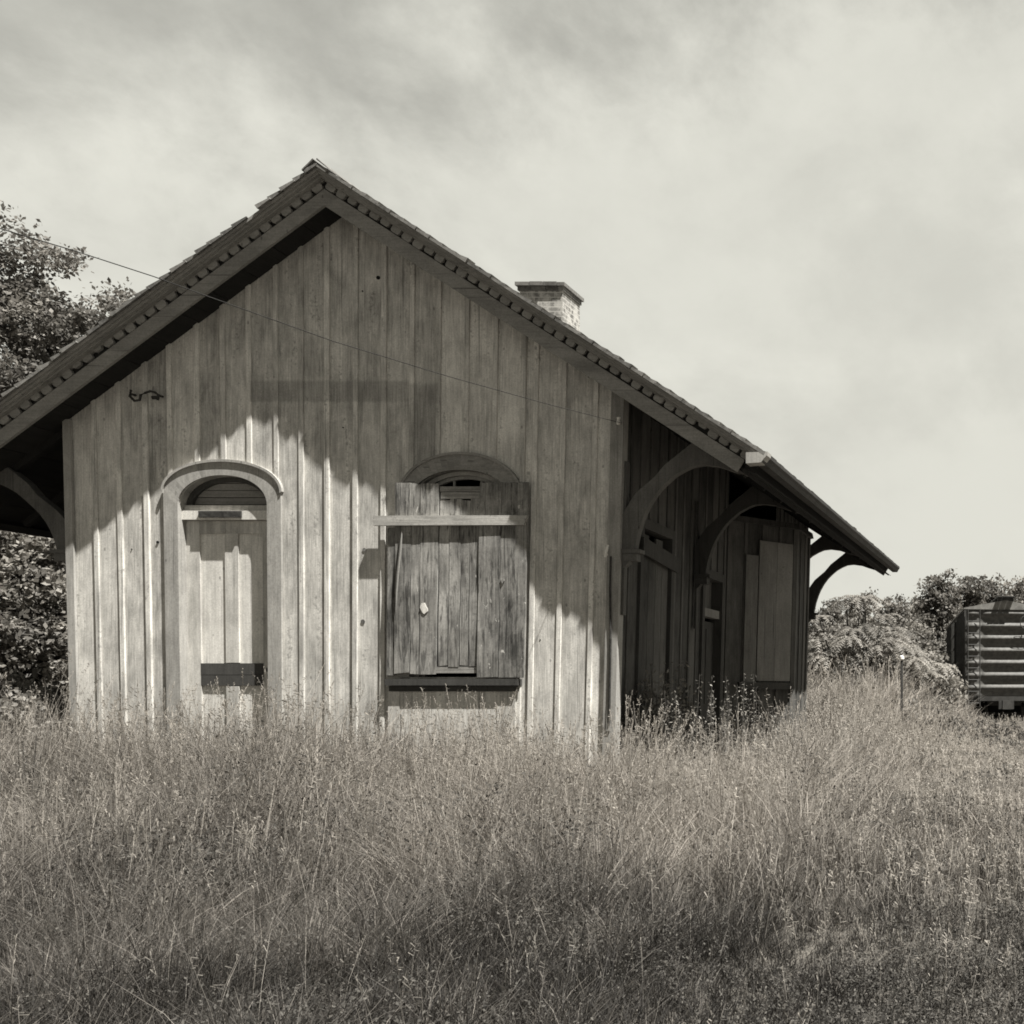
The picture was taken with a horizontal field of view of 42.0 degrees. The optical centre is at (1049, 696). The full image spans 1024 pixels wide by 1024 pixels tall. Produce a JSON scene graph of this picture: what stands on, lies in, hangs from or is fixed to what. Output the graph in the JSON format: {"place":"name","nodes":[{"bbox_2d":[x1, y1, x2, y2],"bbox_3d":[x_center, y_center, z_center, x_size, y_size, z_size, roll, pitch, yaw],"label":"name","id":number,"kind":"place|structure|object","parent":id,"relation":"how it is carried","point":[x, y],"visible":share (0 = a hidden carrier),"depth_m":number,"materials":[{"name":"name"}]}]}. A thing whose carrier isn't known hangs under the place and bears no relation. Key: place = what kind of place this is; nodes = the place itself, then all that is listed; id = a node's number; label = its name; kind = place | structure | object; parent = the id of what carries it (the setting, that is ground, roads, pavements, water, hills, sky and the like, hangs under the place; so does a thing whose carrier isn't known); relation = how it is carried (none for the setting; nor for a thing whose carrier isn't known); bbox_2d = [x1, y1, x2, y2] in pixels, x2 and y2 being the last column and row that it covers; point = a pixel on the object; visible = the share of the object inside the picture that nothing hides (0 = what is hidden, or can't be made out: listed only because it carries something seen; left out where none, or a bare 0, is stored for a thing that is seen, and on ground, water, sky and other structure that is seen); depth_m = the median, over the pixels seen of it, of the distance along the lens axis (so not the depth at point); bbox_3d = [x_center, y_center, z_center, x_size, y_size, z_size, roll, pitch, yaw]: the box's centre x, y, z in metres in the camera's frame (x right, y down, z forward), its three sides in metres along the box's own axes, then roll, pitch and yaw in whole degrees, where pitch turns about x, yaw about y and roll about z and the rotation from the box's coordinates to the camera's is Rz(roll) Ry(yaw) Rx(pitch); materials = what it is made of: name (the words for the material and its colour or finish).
{"place":"outdoors","nodes":[
{"label":"outdoors","id":0,"kind":"place"},
{"bbox_2d":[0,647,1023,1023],"bbox_3d":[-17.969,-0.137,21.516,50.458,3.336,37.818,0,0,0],"label":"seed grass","id":1,"kind":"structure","parent":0,"point":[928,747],"depth_m":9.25,"materials":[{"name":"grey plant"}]},
{"bbox_2d":[0,654,1023,1023],"bbox_3d":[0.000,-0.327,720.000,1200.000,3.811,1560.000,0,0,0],"label":"ground","id":2,"kind":"structure","parent":0,"point":[834,933],"depth_m":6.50,"materials":[{"name":"plant"}]},
{"bbox_2d":[0,734,46,804],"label":"tall weed","id":3,"kind":"object","parent":2,"relation":"on","point":[36,762],"visible":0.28,"depth_m":9.64,"materials":[{"name":"grey plant"}]},
{"bbox_2d":[0,530,68,712],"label":"vine thicket","id":4,"kind":"object","parent":2,"relation":"on","point":[33,608],"visible":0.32,"depth_m":16.17,"materials":[{"name":"grey plant"}]},
{"bbox_2d":[0,659,69,743],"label":"weedy bush","id":5,"kind":"object","parent":2,"relation":"on","point":[25,686],"visible":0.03,"depth_m":12.73,"materials":[{"name":"grey plant"}]},
{"bbox_2d":[0,662,75,753],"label":"weedy bush","id":6,"kind":"object","parent":2,"relation":"on","point":[16,703],"visible":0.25,"depth_m":11.57,"materials":[{"name":"grey plant"}]},
{"bbox_2d":[0,200,135,574],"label":"leafy tree","id":7,"kind":"object","parent":2,"relation":"on","point":[58,324],"visible":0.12,"depth_m":19.01,"materials":[{"name":"grey plant"}]},
{"bbox_2d":[79,712,114,753],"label":"tall weed","id":8,"kind":"object","parent":2,"relation":"on","point":[93,733],"visible":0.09,"depth_m":11.29,"materials":[{"name":"grey plant"}]},
{"bbox_2d":[390,715,412,758],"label":"tall weed","id":9,"kind":"object","parent":2,"relation":"on","point":[400,735],"visible":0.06,"depth_m":11.30,"materials":[{"name":"grey plant"}]},
{"bbox_2d":[0,158,899,775],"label":"railway depot","id":10,"kind":"structure","parent":2,"relation":"on","point":[204,490],"depth_m":11.60,"materials":[{"name":"grey wood"}]},
{"bbox_2d":[186,521,267,754],"bbox_3d":[-8.603,-0.330,11.717,1.038,3.020,0.066,0,0,0],"label":"door","id":11,"kind":"structure","parent":10,"relation":"in","point":[227,624],"depth_m":11.69,"materials":[{"name":"paint"}]},
{"bbox_2d":[0,228,620,422],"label":"overhead wire","id":12,"kind":"object","parent":10,"relation":"attached to","point":[276,320],"visible":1,"depth_m":7.52,"materials":[{"name":"grey metal"}]},
{"bbox_2d":[373,471,528,768],"bbox_3d":[-6.188,-0.670,11.609,1.590,3.367,0.242,0,0,0],"label":"window","id":13,"kind":"structure","parent":10,"relation":"in","point":[478,552],"depth_m":11.52,"materials":[{"name":"grey wood"}]},
{"bbox_2d":[634,519,678,725],"bbox_3d":[-4.543,-0.820,12.725,0.237,2.280,1.150,0,0,0],"label":"door","id":14,"kind":"structure","parent":10,"relation":"in","point":[656,568],"depth_m":12.73,"materials":[{"name":"grey wood"}]},
{"bbox_2d":[697,570,724,763],"bbox_3d":[-4.577,-0.270,14.825,0.248,2.780,0.950,0,0,0],"label":"door","id":15,"kind":"structure","parent":10,"relation":"in","point":[712,595],"depth_m":15.10,"materials":[{"name":"grey wood"}]},
{"bbox_2d":[621,669,680,773],"bbox_3d":[-4.346,0.429,11.995,0.711,1.451,0.498,0,0,-22],"label":"tall weed","id":16,"kind":"object","parent":2,"relation":"on","point":[652,712],"visible":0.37,"depth_m":11.98,"materials":[{"name":"grey plant"}]},
{"bbox_2d":[639,660,696,778],"bbox_3d":[-4.284,0.371,12.398,0.640,1.605,0.505,0,0,0],"label":"tall weed","id":17,"kind":"object","parent":2,"relation":"on","point":[683,708],"visible":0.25,"depth_m":12.41,"materials":[{"name":"grey plant"}]},
{"bbox_2d":[661,674,709,771],"bbox_3d":[-3.780,0.470,11.526,0.469,1.404,0.322,0,0,-32],"label":"tall weed","id":18,"kind":"object","parent":2,"relation":"on","point":[677,729],"visible":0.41,"depth_m":11.47,"materials":[{"name":"grey plant"}]},
{"bbox_2d":[685,677,732,768],"bbox_3d":[-3.680,0.492,12.118,0.491,1.446,0.361,0,0,0],"label":"tall weed","id":19,"kind":"object","parent":2,"relation":"on","point":[714,713],"visible":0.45,"depth_m":12.11,"materials":[{"name":"grey plant"}]},
{"bbox_2d":[721,675,757,766],"bbox_3d":[-3.479,0.484,12.522,0.418,1.478,0.276,0,0,0],"label":"tall weed","id":20,"kind":"object","parent":2,"relation":"on","point":[743,718],"visible":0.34,"depth_m":12.53,"materials":[{"name":"grey plant"}]},
{"bbox_2d":[744,674,776,768],"bbox_3d":[-3.414,0.473,13.105,0.429,1.478,0.312,0,0,0],"label":"tall weed","id":21,"kind":"object","parent":2,"relation":"on","point":[749,721],"visible":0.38,"depth_m":13.15,"materials":[{"name":"grey plant"}]},
{"bbox_2d":[759,703,808,757],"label":"tall weed","id":22,"kind":"object","parent":2,"relation":"on","point":[769,714],"visible":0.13,"depth_m":13.62,"materials":[{"name":"grey plant"}]},
{"bbox_2d":[808,598,846,640],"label":"skyline tree","id":23,"kind":"object","parent":2,"relation":"on","point":[839,617],"visible":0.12,"depth_m":73.55,"materials":[{"name":"grey plant"}]},
{"bbox_2d":[808,629,856,650],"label":"roadside shrub","id":24,"kind":"object","parent":2,"relation":"on","point":[810,642],"visible":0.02,"depth_m":37.98,"materials":[{"name":"grey plant"}]},
{"bbox_2d":[808,636,860,683],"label":"roadside shrub","id":25,"kind":"object","parent":2,"relation":"on","point":[813,643],"visible":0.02,"depth_m":30.69,"materials":[{"name":"grey plant"}]},
{"bbox_2d":[825,618,876,637],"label":"roadside shrub","id":26,"kind":"object","parent":2,"relation":"on","point":[869,620],"visible":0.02,"depth_m":59.44,"materials":[{"name":"grey plant"}]},
{"bbox_2d":[826,617,880,667],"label":"roadside shrub","id":27,"kind":"object","parent":2,"relation":"on","point":[832,631],"visible":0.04,"depth_m":43.64,"materials":[{"name":"grey plant"}]},
{"bbox_2d":[840,587,883,633],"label":"skyline tree","id":28,"kind":"object","parent":2,"relation":"on","point":[868,616],"visible":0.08,"depth_m":77.43,"materials":[{"name":"grey plant"}]},
{"bbox_2d":[807,595,932,687],"bbox_3d":[-4.985,-1.073,29.132,3.490,3.192,3.203,0,0,-42],"label":"sumac","id":29,"kind":"object","parent":2,"relation":"on","point":[854,603],"visible":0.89,"depth_m":28.66,"materials":[{"name":"grey plant"}]},
{"bbox_2d":[869,618,902,650],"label":"roadside shrub","id":30,"kind":"object","parent":2,"relation":"on","point":[888,625],"visible":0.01,"depth_m":46.00,"materials":[{"name":"grey plant"}]},
{"bbox_2d":[869,593,911,635],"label":"skyline tree","id":31,"kind":"object","parent":2,"relation":"on","point":[889,608],"visible":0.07,"depth_m":75.80,"materials":[{"name":"grey plant"}]},
{"bbox_2d":[865,639,933,691],"bbox_3d":[-4.566,-0.497,32.890,2.402,2.494,2.037,0,0,0],"label":"roadside shrub","id":32,"kind":"object","parent":2,"relation":"on","point":[926,658],"visible":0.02,"depth_m":32.82,"materials":[{"name":"grey plant"}]},
{"bbox_2d":[899,655,903,723],"bbox_3d":[-3.186,0.096,24.000,0.110,1.957,0.107,0,0,0],"label":"marker post","id":33,"kind":"object","parent":2,"relation":"on","point":[901,657],"visible":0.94,"depth_m":23.98,"materials":[{"name":"metal"}]},
{"bbox_2d":[846,626,961,692],"bbox_3d":[-4.428,-0.726,30.978,3.891,2.457,3.257,0,0,0],"label":"sumac","id":34,"kind":"object","parent":2,"relation":"on","point":[916,653],"visible":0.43,"depth_m":30.68,"materials":[{"name":"grey plant"}]},
{"bbox_2d":[894,603,941,648],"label":"roadside shrub","id":35,"kind":"object","parent":2,"relation":"on","point":[916,619],"visible":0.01,"depth_m":55.88,"materials":[{"name":"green plant"}]},
{"bbox_2d":[907,604,928,621],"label":"skyline tree","id":36,"kind":"object","parent":2,"relation":"on","point":[912,612],"visible":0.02,"depth_m":79.40,"materials":[{"name":"grey plant"}]},
{"bbox_2d":[897,616,952,674],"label":"roadside shrub","id":37,"kind":"object","parent":2,"relation":"on","point":[926,634],"visible":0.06,"depth_m":41.74,"materials":[{"name":"grey plant"}]},
{"bbox_2d":[901,568,971,653],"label":"skyline tree","id":38,"kind":"object","parent":2,"relation":"on","point":[941,599],"visible":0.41,"depth_m":65.45,"materials":[{"name":"grey plant"}]},
{"bbox_2d":[939,620,950,662],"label":"roadside shrub","id":39,"kind":"object","parent":2,"relation":"on","point":[943,638],"visible":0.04,"depth_m":59.76,"materials":[{"name":"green plant"}]},
{"bbox_2d":[923,646,967,713],"bbox_3d":[-3.771,-0.341,34.026,2.130,2.496,2.400,0,0,40],"label":"roadside shrub","id":40,"kind":"object","parent":2,"relation":"on","point":[952,684],"visible":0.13,"depth_m":33.85,"materials":[{"name":"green plant"}]},
{"bbox_2d":[935,575,992,638],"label":"skyline tree","id":41,"kind":"object","parent":2,"relation":"on","point":[974,598],"visible":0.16,"depth_m":66.66,"materials":[{"name":"grey plant"}]},
{"bbox_2d":[979,572,1015,603],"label":"skyline tree","id":42,"kind":"object","parent":2,"relation":"on","point":[994,592],"visible":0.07,"depth_m":69.49,"materials":[{"name":"grey plant"}]},
{"bbox_2d":[991,575,1023,702],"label":"skyline tree","id":43,"kind":"object","parent":2,"relation":"on","point":[1018,587],"visible":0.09,"depth_m":71.45,"materials":[{"name":"grey plant"}]},
{"bbox_2d":[0,0,1023,625],"label":"sky","id":44,"kind":"structure","parent":0,"point":[802,221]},
{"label":"railway rail","id":45,"kind":"object","parent":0,"visible":0},
{"bbox_2d":[945,596,1023,719],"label":"railway boxcar","id":46,"kind":"object","parent":45,"relation":"on","point":[985,644],"visible":0.81,"depth_m":41.21,"materials":[{"name":"paint"}]},
{"bbox_2d":[951,622,956,691],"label":"sliding door","id":47,"kind":"structure","parent":46,"relation":"in","point":[954,626],"depth_m":46.05,"materials":[{"name":"paint"}]}
]}

